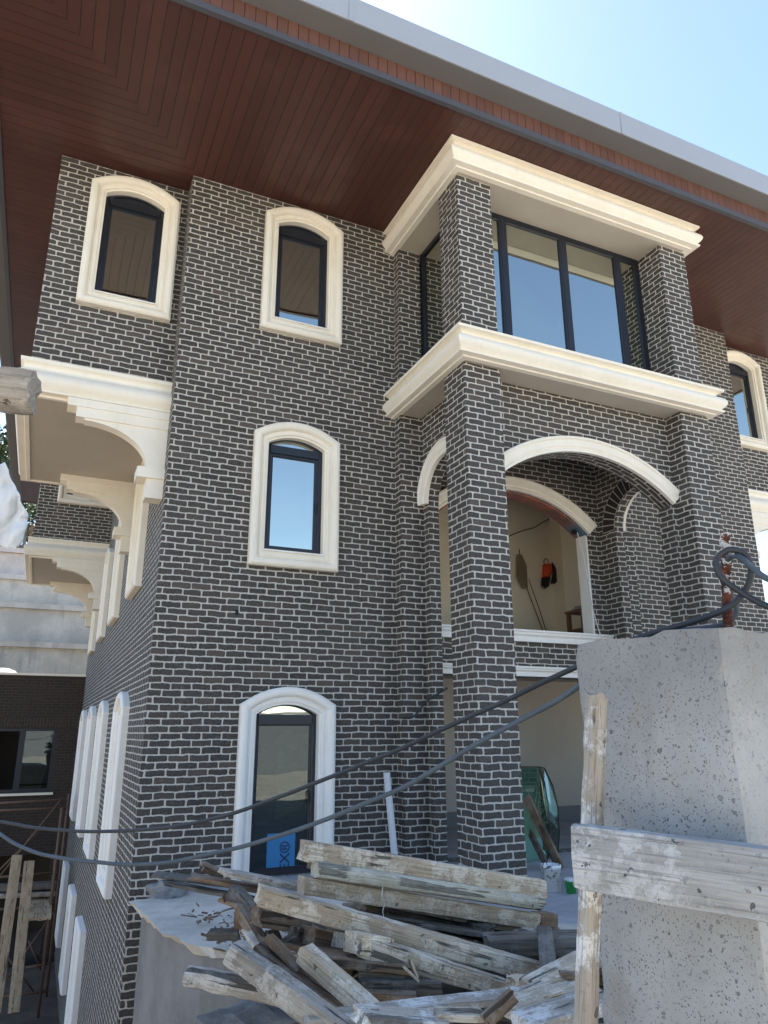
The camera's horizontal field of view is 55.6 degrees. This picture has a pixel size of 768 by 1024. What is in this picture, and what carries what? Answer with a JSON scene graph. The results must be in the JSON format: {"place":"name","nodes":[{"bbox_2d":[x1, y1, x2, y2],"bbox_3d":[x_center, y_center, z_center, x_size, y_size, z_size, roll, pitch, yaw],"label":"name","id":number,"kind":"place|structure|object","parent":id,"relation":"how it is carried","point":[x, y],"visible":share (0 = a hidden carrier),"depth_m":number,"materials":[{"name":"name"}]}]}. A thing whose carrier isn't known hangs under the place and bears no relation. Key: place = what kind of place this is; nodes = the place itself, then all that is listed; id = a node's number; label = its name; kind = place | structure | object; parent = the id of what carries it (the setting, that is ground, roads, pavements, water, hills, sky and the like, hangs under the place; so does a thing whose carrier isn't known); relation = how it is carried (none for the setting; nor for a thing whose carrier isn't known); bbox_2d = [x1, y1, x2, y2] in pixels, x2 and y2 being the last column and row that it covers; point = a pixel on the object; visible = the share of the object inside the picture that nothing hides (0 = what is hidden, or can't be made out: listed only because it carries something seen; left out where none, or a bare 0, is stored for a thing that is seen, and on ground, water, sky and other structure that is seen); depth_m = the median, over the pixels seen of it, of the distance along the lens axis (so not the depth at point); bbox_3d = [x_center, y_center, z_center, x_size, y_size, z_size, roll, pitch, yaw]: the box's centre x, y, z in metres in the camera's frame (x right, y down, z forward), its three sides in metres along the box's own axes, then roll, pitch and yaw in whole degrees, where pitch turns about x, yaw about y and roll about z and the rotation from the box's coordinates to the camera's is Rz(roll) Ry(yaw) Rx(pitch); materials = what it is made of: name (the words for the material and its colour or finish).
{"place":"outdoors","nodes":[
{"label":"outdoors","id":0,"kind":"place"},
{"bbox_2d":[0,462,28,547],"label":"plastic sheet","id":1,"kind":"object","parent":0,"point":[14,516],"visible":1,"depth_m":1.89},
{"bbox_2d":[0,424,36,536],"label":"tree","id":2,"kind":"object","parent":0,"point":[4,452],"visible":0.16,"depth_m":37.66,"materials":[{"name":"green plant"}]},
{"bbox_2d":[0,962,59,1023],"bbox_3d":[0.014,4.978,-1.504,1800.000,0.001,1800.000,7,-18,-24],"label":"ground","id":3,"kind":"structure","parent":0,"point":[49,1013],"depth_m":14.70,"materials":[{"name":"concrete"}]},
{"bbox_2d":[0,855,21,1013],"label":"scaffold board","id":4,"kind":"object","parent":3,"relation":"on","point":[10,905],"visible":1,"depth_m":13.71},
{"bbox_2d":[0,546,24,574],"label":"retaining wall","id":5,"kind":"structure","parent":3,"relation":"on","point":[12,561],"depth_m":32.88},
{"bbox_2d":[8,860,34,1013],"bbox_3d":[-6.811,7.917,13.705,0.193,2.520,0.064,8,-40,-26],"label":"scaffold board","id":6,"kind":"object","parent":3,"relation":"on","point":[20,949],"visible":0.98,"depth_m":13.62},
{"bbox_2d":[0,794,69,1017],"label":"scaffold","id":7,"kind":"object","parent":3,"relation":"on","point":[54,872],"visible":0.88,"depth_m":15.21,"materials":[{"name":"metal"}]},
{"bbox_2d":[0,889,54,898],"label":"scaffold board","id":8,"kind":"object","parent":7,"relation":"on","point":[40,893],"visible":0.61,"depth_m":14.73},
{"bbox_2d":[0,880,56,891],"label":"scaffold board","id":9,"kind":"object","parent":8,"relation":"on","point":[38,885],"visible":0.52,"depth_m":14.83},
{"bbox_2d":[37,897,51,920],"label":"scaffold board","id":10,"kind":"object","parent":7,"relation":"on","point":[47,911],"visible":0.59,"depth_m":14.11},
{"bbox_2d":[27,897,43,920],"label":"scaffold board","id":11,"kind":"object","parent":10,"relation":"on","point":[36,908],"visible":0.75,"depth_m":14.15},
{"bbox_2d":[0,672,85,966],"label":"brick annex","id":12,"kind":"object","parent":3,"relation":"on","point":[40,714],"visible":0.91,"depth_m":18.86,"materials":[{"name":"brick"}]},
{"bbox_2d":[0,728,56,795],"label":"window","id":13,"kind":"structure","parent":12,"relation":"in","point":[13,792],"depth_m":18.48,"materials":[{"name":"metal"}]},
{"bbox_2d":[129,890,603,1023],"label":"cement ledge","id":14,"kind":"object","parent":3,"relation":"on","point":[174,944],"visible":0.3,"depth_m":3.14,"materials":[{"name":"concrete"}]},
{"bbox_2d":[145,879,188,899],"bbox_3d":[-1.108,1.970,3.746,0.221,0.199,0.220,7,-18,-24],"label":"mortar heap","id":15,"kind":"object","parent":14,"relation":"on","point":[158,890],"visible":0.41,"depth_m":3.69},
{"bbox_2d":[192,1001,298,1023],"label":"rubble","id":16,"kind":"object","parent":14,"relation":"on","point":[243,1012],"visible":0.78,"depth_m":2.12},
{"bbox_2d":[181,964,276,1005],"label":"timber beam","id":17,"kind":"structure","parent":16,"relation":"on","point":[210,982],"depth_m":2.07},
{"bbox_2d":[265,929,281,938],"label":"timber beam","id":18,"kind":"structure","parent":16,"relation":"on","point":[276,933],"depth_m":2.32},
{"bbox_2d":[234,904,265,942],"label":"timber beam","id":19,"kind":"structure","parent":18,"relation":"on","point":[242,914],"depth_m":2.33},
{"bbox_2d":[218,867,536,930],"bbox_3d":[0.120,1.524,2.799,1.563,0.025,0.106,21,-23,-19],"label":"timber board","id":20,"kind":"object","parent":14,"relation":"on","point":[237,874],"visible":0.34,"depth_m":2.58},
{"bbox_2d":[206,928,239,939],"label":"timber beam","id":21,"kind":"structure","parent":20,"relation":"on","point":[222,933],"depth_m":2.42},
{"bbox_2d":[232,911,241,929],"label":"timber beam","id":22,"kind":"structure","parent":21,"relation":"on","point":[236,925],"depth_m":2.42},
{"bbox_2d":[226,882,256,910],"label":"timber beam","id":23,"kind":"structure","parent":22,"relation":"on","point":[237,892],"depth_m":2.47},
{"bbox_2d":[162,880,255,898],"bbox_3d":[-0.625,1.336,2.572,0.369,0.014,0.045,2,-16,16],"label":"wood lath","id":24,"kind":"object","parent":23,"relation":"on","point":[195,888],"visible":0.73,"depth_m":2.57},
{"bbox_2d":[188,872,258,892],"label":"timber board","id":25,"kind":"object","parent":20,"relation":"on","point":[217,881],"visible":0.72,"depth_m":2.57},
{"bbox_2d":[151,870,223,887],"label":"timber board","id":26,"kind":"object","parent":25,"relation":"on","point":[174,876],"visible":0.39,"depth_m":2.63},
{"bbox_2d":[199,860,222,876],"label":"timber beam","id":27,"kind":"structure","parent":26,"relation":"on","point":[206,867],"depth_m":2.68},
{"bbox_2d":[295,875,540,928],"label":"timber beam","id":28,"kind":"structure","parent":20,"relation":"on","point":[311,886],"depth_m":2.69,"materials":[{"name":"wood"}]},
{"bbox_2d":[310,861,546,910],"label":"timber beam","id":29,"kind":"structure","parent":28,"relation":"on","point":[350,874],"depth_m":2.68,"materials":[{"name":"wood"}]},
{"bbox_2d":[297,839,548,898],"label":"timber beam","id":30,"kind":"structure","parent":29,"relation":"on","point":[310,851],"depth_m":2.72,"materials":[{"name":"wood"}]},
{"bbox_2d":[532,911,557,929],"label":"timber beam","id":31,"kind":"structure","parent":20,"relation":"on","point":[550,919],"depth_m":2.96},
{"bbox_2d":[181,903,603,990],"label":"wood chips","id":32,"kind":"object","parent":14,"relation":"on","point":[239,938],"visible":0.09,"depth_m":3.07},
{"bbox_2d":[354,902,506,931],"bbox_3d":[0.369,1.677,2.929,1.046,0.034,0.106,21,-23,-18],"label":"timber board","id":33,"kind":"object","parent":14,"relation":"on","point":[362,906],"visible":0.17,"depth_m":2.79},
{"bbox_2d":[385,912,481,944],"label":"timber beam","id":34,"kind":"structure","parent":14,"relation":"on","point":[467,938],"depth_m":2.71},
{"bbox_2d":[429,1005,484,1022],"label":"timber board","id":35,"kind":"object","parent":14,"relation":"on","point":[457,1014],"visible":0.95,"depth_m":1.78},
{"bbox_2d":[350,1004,450,1023],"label":"timber board","id":36,"kind":"object","parent":35,"relation":"on","point":[369,1014],"visible":0.98,"depth_m":1.74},
{"bbox_2d":[480,988,518,1023],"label":"wooden stake","id":37,"kind":"object","parent":35,"relation":"on","point":[502,1006],"visible":1,"depth_m":1.78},
{"bbox_2d":[351,937,603,1023],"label":"rubble","id":38,"kind":"object","parent":14,"relation":"on","point":[447,989],"depth_m":2.37,"materials":[{"name":"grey wood"}]},
{"bbox_2d":[255,883,539,974],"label":"timber beam","id":39,"kind":"structure","parent":38,"relation":"on","point":[293,904],"depth_m":2.23,"materials":[{"name":"wood"}]},
{"bbox_2d":[355,909,498,936],"bbox_3d":[0.139,1.509,2.668,0.770,0.021,0.089,20,-23,-19],"label":"wood lath","id":40,"kind":"object","parent":38,"relation":"on","point":[441,927],"visible":0.49,"depth_m":2.66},
{"bbox_2d":[459,920,495,931],"bbox_3d":[0.344,1.609,2.866,0.086,0.039,0.239,7,-13,-22],"label":"timber offcut","id":41,"kind":"object","parent":40,"relation":"on","point":[483,926],"visible":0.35,"depth_m":2.78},
{"bbox_2d":[357,931,509,991],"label":"timber beam","id":42,"kind":"structure","parent":38,"relation":"on","point":[461,976],"depth_m":2.16,"materials":[{"name":"wood"}]},
{"bbox_2d":[451,1007,508,1023],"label":"timber beam","id":43,"kind":"structure","parent":38,"relation":"on","point":[505,1020],"depth_m":1.98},
{"bbox_2d":[366,988,415,1000],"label":"timber board","id":44,"kind":"object","parent":43,"relation":"on","point":[385,994],"visible":0.35,"depth_m":2.01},
{"bbox_2d":[253,933,343,1006],"bbox_3d":[-0.237,1.278,2.013,0.340,0.030,0.087,20,-8,25],"label":"timber board","id":45,"kind":"object","parent":44,"relation":"on","point":[267,952],"visible":0.34,"depth_m":1.99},
{"bbox_2d":[240,929,259,947],"bbox_3d":[-0.351,1.278,2.102,0.028,0.014,0.240,14,4,-40],"label":"wood lath","id":46,"kind":"object","parent":45,"relation":"on","point":[251,938],"visible":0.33,"depth_m":2.15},
{"bbox_2d":[264,933,303,972],"bbox_3d":[-0.283,1.227,2.035,0.146,0.017,0.043,29,-2,29],"label":"wood splinter","id":47,"kind":"object","parent":45,"relation":"on","point":[283,952],"visible":0.94,"depth_m":2.02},
{"bbox_2d":[359,977,443,997],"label":"timber board","id":48,"kind":"object","parent":43,"relation":"on","point":[424,988],"visible":0.56,"depth_m":2.06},
{"bbox_2d":[315,945,424,978],"bbox_3d":[-0.047,1.317,2.138,0.334,0.027,0.120,12,-18,-7],"label":"timber board","id":49,"kind":"object","parent":48,"relation":"on","point":[340,957],"visible":0.62,"depth_m":2.09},
{"bbox_2d":[284,941,306,951],"bbox_3d":[-0.205,1.315,2.182,0.268,0.017,0.045,3,-15,18],"label":"wood lath","id":50,"kind":"object","parent":49,"relation":"on","point":[293,945],"visible":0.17,"depth_m":2.19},
{"bbox_2d":[302,925,333,945],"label":"timber beam","id":51,"kind":"structure","parent":50,"relation":"on","point":[318,936],"depth_m":2.24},
{"bbox_2d":[289,925,304,942],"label":"timber beam","id":52,"kind":"structure","parent":51,"relation":"on","point":[298,931],"depth_m":2.25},
{"bbox_2d":[249,906,313,931],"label":"timber beam","id":53,"kind":"structure","parent":52,"relation":"on","point":[259,917],"depth_m":2.27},
{"bbox_2d":[217,896,251,909],"bbox_3d":[-0.457,1.313,2.417,0.298,0.016,0.035,-11,-20,41],"label":"wood lath","id":54,"kind":"object","parent":53,"relation":"on","point":[231,903],"visible":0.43,"depth_m":2.45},
{"bbox_2d":[331,931,345,947],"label":"timber beam","id":55,"kind":"structure","parent":49,"relation":"on","point":[338,939],"depth_m":2.22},
{"bbox_2d":[343,930,392,955],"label":"timber beam","id":56,"kind":"structure","parent":49,"relation":"on","point":[356,942],"depth_m":2.11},
{"bbox_2d":[355,970,402,978],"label":"timber board","id":57,"kind":"object","parent":48,"relation":"on","point":[359,973],"visible":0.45,"depth_m":2.09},
{"bbox_2d":[301,986,522,1023],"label":"timber board","id":58,"kind":"object","parent":43,"relation":"on","point":[486,998],"visible":0.48,"depth_m":1.91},
{"bbox_2d":[258,965,354,1023],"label":"timber beam","id":59,"kind":"structure","parent":58,"relation":"on","point":[295,999],"depth_m":1.81,"materials":[{"name":"wood"}]},
{"bbox_2d":[224,943,312,990],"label":"timber beam","id":60,"kind":"structure","parent":59,"relation":"on","point":[246,963],"depth_m":1.96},
{"bbox_2d":[296,943,380,1004],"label":"timber beam","id":61,"kind":"structure","parent":58,"relation":"on","point":[339,983],"depth_m":1.93,"materials":[{"name":"wood"}]},
{"bbox_2d":[514,978,546,991],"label":"timber board","id":62,"kind":"object","parent":58,"relation":"on","point":[535,982],"visible":0.13,"depth_m":2.02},
{"bbox_2d":[513,926,535,930],"bbox_3d":[0.664,1.531,2.532,0.079,0.042,0.520,13,-18,-37],"label":"timber offcut","id":63,"kind":"object","parent":38,"relation":"on","point":[523,928],"visible":0.06,"depth_m":2.72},
{"bbox_2d":[480,929,576,958],"bbox_3d":[0.586,1.473,2.487,0.506,0.062,0.113,-1,-17,-1],"label":"timber offcut","id":64,"kind":"object","parent":63,"relation":"on","point":[522,943],"visible":0.46,"depth_m":2.44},
{"bbox_2d":[537,926,555,966],"bbox_3d":[0.516,1.416,2.298,0.053,0.054,0.443,-3,-10,9],"label":"timber offcut","id":65,"kind":"object","parent":64,"relation":"on","point":[546,950],"visible":0.58,"depth_m":2.36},
{"bbox_2d":[504,974,523,986],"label":"timber beam","id":66,"kind":"structure","parent":65,"relation":"on","point":[511,980],"depth_m":2.14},
{"bbox_2d":[520,951,576,984],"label":"timber board","id":67,"kind":"object","parent":65,"relation":"on","point":[548,971],"visible":0.52,"depth_m":2.13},
{"bbox_2d":[506,977,576,1019],"bbox_3d":[0.430,1.274,1.912,0.266,0.033,0.114,1,-16,-27],"label":"timber board","id":68,"kind":"object","parent":14,"relation":"on","point":[531,995],"visible":0.34,"depth_m":1.92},
{"bbox_2d":[559,970,575,979],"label":"timber beam","id":69,"kind":"structure","parent":68,"relation":"on","point":[568,975],"depth_m":1.98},
{"bbox_2d":[510,989,603,1023],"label":"timber board","id":70,"kind":"object","parent":14,"relation":"on","point":[559,1009],"visible":0.55,"depth_m":1.74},
{"bbox_2d":[0,0,767,1023],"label":"brick house","id":71,"kind":"structure","parent":3,"relation":"on","point":[356,344],"depth_m":9.38,"materials":[{"name":"brick"}]},
{"bbox_2d":[54,860,69,947],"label":"window","id":72,"kind":"structure","parent":71,"relation":"in","point":[65,867],"depth_m":16.23,"materials":[{"name":"stone"}]},
{"bbox_2d":[58,884,76,995],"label":"window","id":73,"kind":"structure","parent":71,"relation":"in","point":[71,895],"depth_m":13.39,"materials":[{"name":"stone"}]},
{"bbox_2d":[64,916,85,1023],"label":"window","id":74,"kind":"structure","parent":71,"relation":"in","point":[79,937],"depth_m":10.94,"materials":[{"name":"stone"}]},
{"bbox_2d":[69,710,86,820],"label":"window","id":75,"kind":"structure","parent":71,"relation":"in","point":[83,718],"depth_m":16.74,"materials":[{"name":"stone"}]},
{"bbox_2d":[57,485,107,507],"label":"window","id":76,"kind":"structure","parent":71,"relation":"in","point":[63,497],"depth_m":16.97,"materials":[{"name":"stone"}]},
{"bbox_2d":[75,706,95,837],"bbox_3d":[-5.874,5.121,14.559,0.255,2.410,1.130,7,-18,-24],"label":"window","id":77,"kind":"structure","parent":71,"relation":"in","point":[91,718],"depth_m":14.20,"materials":[{"name":"stone"}]},
{"bbox_2d":[87,608,98,654],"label":"window","id":78,"kind":"structure","parent":71,"relation":"in","point":[94,619],"depth_m":17.55,"materials":[{"name":"stone"}]},
{"bbox_2d":[83,701,108,859],"bbox_3d":[-4.709,4.381,12.123,0.255,2.410,1.130,7,-18,-24],"label":"window","id":79,"kind":"structure","parent":71,"relation":"in","point":[92,813],"depth_m":11.79,"materials":[{"name":"stone"}]},
{"bbox_2d":[96,548,113,642],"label":"window","id":80,"kind":"structure","parent":71,"relation":"in","point":[107,573],"depth_m":15.18,"materials":[{"name":"stone"}]},
{"bbox_2d":[96,692,129,899],"bbox_3d":[-3.440,3.576,9.469,0.255,2.410,1.130,7,-18,-24],"label":"window","id":81,"kind":"structure","parent":71,"relation":"in","point":[120,718],"depth_m":9.18,"materials":[{"name":"stone"}]},
{"bbox_2d":[107,522,124,625],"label":"window","id":82,"kind":"structure","parent":71,"relation":"in","point":[118,563],"depth_m":12.64,"materials":[{"name":"stone"}]},
{"bbox_2d":[75,175,180,322],"bbox_3d":[-3.323,-3.484,9.573,1.135,2.005,0.255,7,-18,-24],"label":"window","id":83,"kind":"structure","parent":71,"relation":"in","point":[128,259],"depth_m":9.59,"materials":[{"name":"metal"}]},
{"bbox_2d":[125,460,148,599],"bbox_3d":[-3.449,0.202,10.489,0.255,1.960,1.130,7,-18,-24],"label":"window","id":84,"kind":"structure","parent":71,"relation":"in","point":[137,540],"depth_m":10.11,"materials":[{"name":"stone"}]},
{"bbox_2d":[230,687,335,880],"bbox_3d":[-1.124,3.019,8.260,1.140,2.005,0.255,7,-18,-24],"label":"door frame","id":85,"kind":"structure","parent":71,"relation":"in","point":[283,706],"depth_m":8.30,"materials":[{"name":"stone"}]},
{"bbox_2d":[247,422,339,572],"bbox_3d":[-1.133,-0.210,9.236,1.140,1.910,0.255,7,-18,-24],"label":"window","id":86,"kind":"structure","parent":71,"relation":"in","point":[294,515],"depth_m":9.25,"materials":[{"name":"metal"}]},
{"bbox_2d":[259,207,343,346],"bbox_3d":[-1.142,-3.314,10.174,1.140,2.015,0.255,7,-18,-24],"label":"window","id":87,"kind":"structure","parent":71,"relation":"in","point":[302,288],"depth_m":10.20,"materials":[{"name":"metal"}]},
{"bbox_2d":[516,549,542,629],"bbox_3d":[2.552,1.389,12.909,0.527,1.510,0.121,7,-18,-24],"label":"mop","id":88,"kind":"object","parent":71,"relation":"hanging from","point":[521,575],"visible":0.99,"depth_m":12.91,"materials":[{"name":"wood"}]},
{"bbox_2d":[420,212,650,370],"bbox_3d":[2.199,-2.721,10.635,3.065,2.310,1.240,7,-18,-24],"label":"bay window","id":89,"kind":"structure","parent":71,"relation":"in","point":[553,289],"depth_m":10.28,"materials":[{"name":"glass"}]},
{"bbox_2d":[541,558,556,588],"bbox_3d":[3.052,1.114,13.205,0.595,0.584,0.168,7,-18,-24],"label":"bag","id":90,"kind":"object","parent":71,"relation":"hanging from","point":[547,570],"visible":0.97,"depth_m":13.10,"materials":[{"name":"orange fabric"}]},
{"bbox_2d":[565,608,582,632],"bbox_3d":[3.579,2.159,12.290,0.877,0.956,0.450,7,-18,-24],"label":"wooden shelf","id":91,"kind":"object","parent":71,"relation":"on","point":[569,618],"visible":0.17,"depth_m":12.32,"materials":[{"name":"brown wood"}]},
{"bbox_2d":[727,350,767,451],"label":"window","id":92,"kind":"structure","parent":71,"relation":"in","point":[745,374],"depth_m":14.18,"materials":[{"name":"metal"}]},
{"bbox_2d":[0,573,83,605],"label":"retaining wall","id":93,"kind":"structure","parent":0,"point":[15,588],"depth_m":31.93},
{"bbox_2d":[0,640,87,673],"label":"retaining wall","id":94,"kind":"structure","parent":0,"point":[41,657],"depth_m":29.51,"materials":[{"name":"concrete"}]},
{"bbox_2d":[0,601,89,643],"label":"retaining wall","id":95,"kind":"structure","parent":0,"point":[30,622],"depth_m":30.74,"materials":[{"name":"concrete"}]},
{"bbox_2d":[188,852,578,923],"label":"porch floor","id":96,"kind":"structure","parent":0,"point":[562,904],"depth_m":7.01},
{"bbox_2d":[383,771,397,854],"bbox_3d":[0.083,3.558,8.407,0.036,1.064,0.087,13,-30,-37],"label":"white batten","id":97,"kind":"object","parent":96,"relation":"on","point":[390,817],"visible":0.79,"depth_m":8.41,"materials":[{"name":"paint"}]},
{"bbox_2d":[521,768,546,858],"bbox_3d":[1.956,3.974,9.521,0.314,1.143,1.303,-4,-17,13],"label":"green board","id":98,"kind":"object","parent":96,"relation":"on","point":[530,784],"visible":0.35,"depth_m":9.72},
{"bbox_2d":[528,829,547,862],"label":"timber board","id":99,"kind":"object","parent":96,"relation":"on","point":[537,847],"visible":0.73,"depth_m":8.50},
{"bbox_2d":[521,766,559,859],"bbox_3d":[1.999,3.921,9.399,0.490,1.168,1.589,-4,-17,13],"label":"glass panel","id":100,"kind":"object","parent":96,"relation":"on","point":[547,802],"visible":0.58,"depth_m":9.83,"materials":[{"name":"glass"}]},
{"bbox_2d":[523,794,563,868],"bbox_3d":[1.881,3.786,8.629,0.034,0.918,0.133,9,-56,-27],"label":"timber board","id":101,"kind":"object","parent":96,"relation":"on","point":[550,847],"visible":0.94,"depth_m":8.62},
{"bbox_2d":[540,862,560,891],"bbox_3d":[1.659,3.620,7.223,0.206,0.235,0.204,7,-18,-24],"label":"paint bucket","id":102,"kind":"object","parent":96,"relation":"on","point":[551,873],"visible":0.98,"depth_m":7.16,"materials":[{"name":"white plastic"}]},
{"bbox_2d":[563,877,576,894],"bbox_3d":[1.803,3.623,7.064,0.110,0.141,0.096,7,-18,-24],"label":"bucket","id":103,"kind":"object","parent":96,"relation":"on","point":[570,890],"visible":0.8,"depth_m":7.04,"materials":[{"name":"green plastic"}]},
{"bbox_2d":[0,0,767,602],"label":"sky","id":104,"kind":"structure","parent":0,"point":[695,72],"materials":[{"name":"blue"}]},
{"bbox_3d":[-1.191,0.704,1.023,0.084,2.250,0.084,7,-18,-24],"label":"timber post","id":105,"kind":"object","parent":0,"visible":0},
{"bbox_2d":[0,365,40,415],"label":"timber beam","id":106,"kind":"structure","parent":105,"relation":"attached to","point":[19,387],"depth_m":1.32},
{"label":"upper yard","id":107,"kind":"structure","parent":0,"visible":0},
{"bbox_2d":[576,627,767,1023],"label":"concrete column","id":108,"kind":"structure","parent":107,"relation":"on","point":[687,743],"depth_m":1.09,"materials":[{"name":"concrete"}]},
{"bbox_2d":[0,546,767,833],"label":"cable","id":109,"kind":"object","parent":108,"relation":"on","point":[742,593],"visible":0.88,"depth_m":1.52,"materials":[{"name":"rubber"}]},
{"bbox_2d":[575,691,607,1023],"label":"timber batten","id":110,"kind":"object","parent":108,"relation":"attached to","point":[588,956],"visible":0.74,"depth_m":1.09,"materials":[{"name":"wood"}]},
{"bbox_2d":[568,824,767,922],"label":"timber board","id":111,"kind":"object","parent":110,"relation":"attached to","point":[726,878],"visible":1,"depth_m":0.98,"materials":[{"name":"wood"}]},
{"bbox_2d":[719,533,733,627],"bbox_3d":[0.564,0.123,1.200,0.020,0.173,0.068,-2,-17,5],"label":"rebar","id":112,"kind":"object","parent":108,"relation":"on","point":[726,568],"visible":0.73,"depth_m":1.19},
{"bbox_2d":[0,553,767,866],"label":"cable","id":113,"kind":"object","parent":112,"relation":"hanging from","point":[750,565],"visible":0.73,"depth_m":1.52,"materials":[{"name":"rubber"}]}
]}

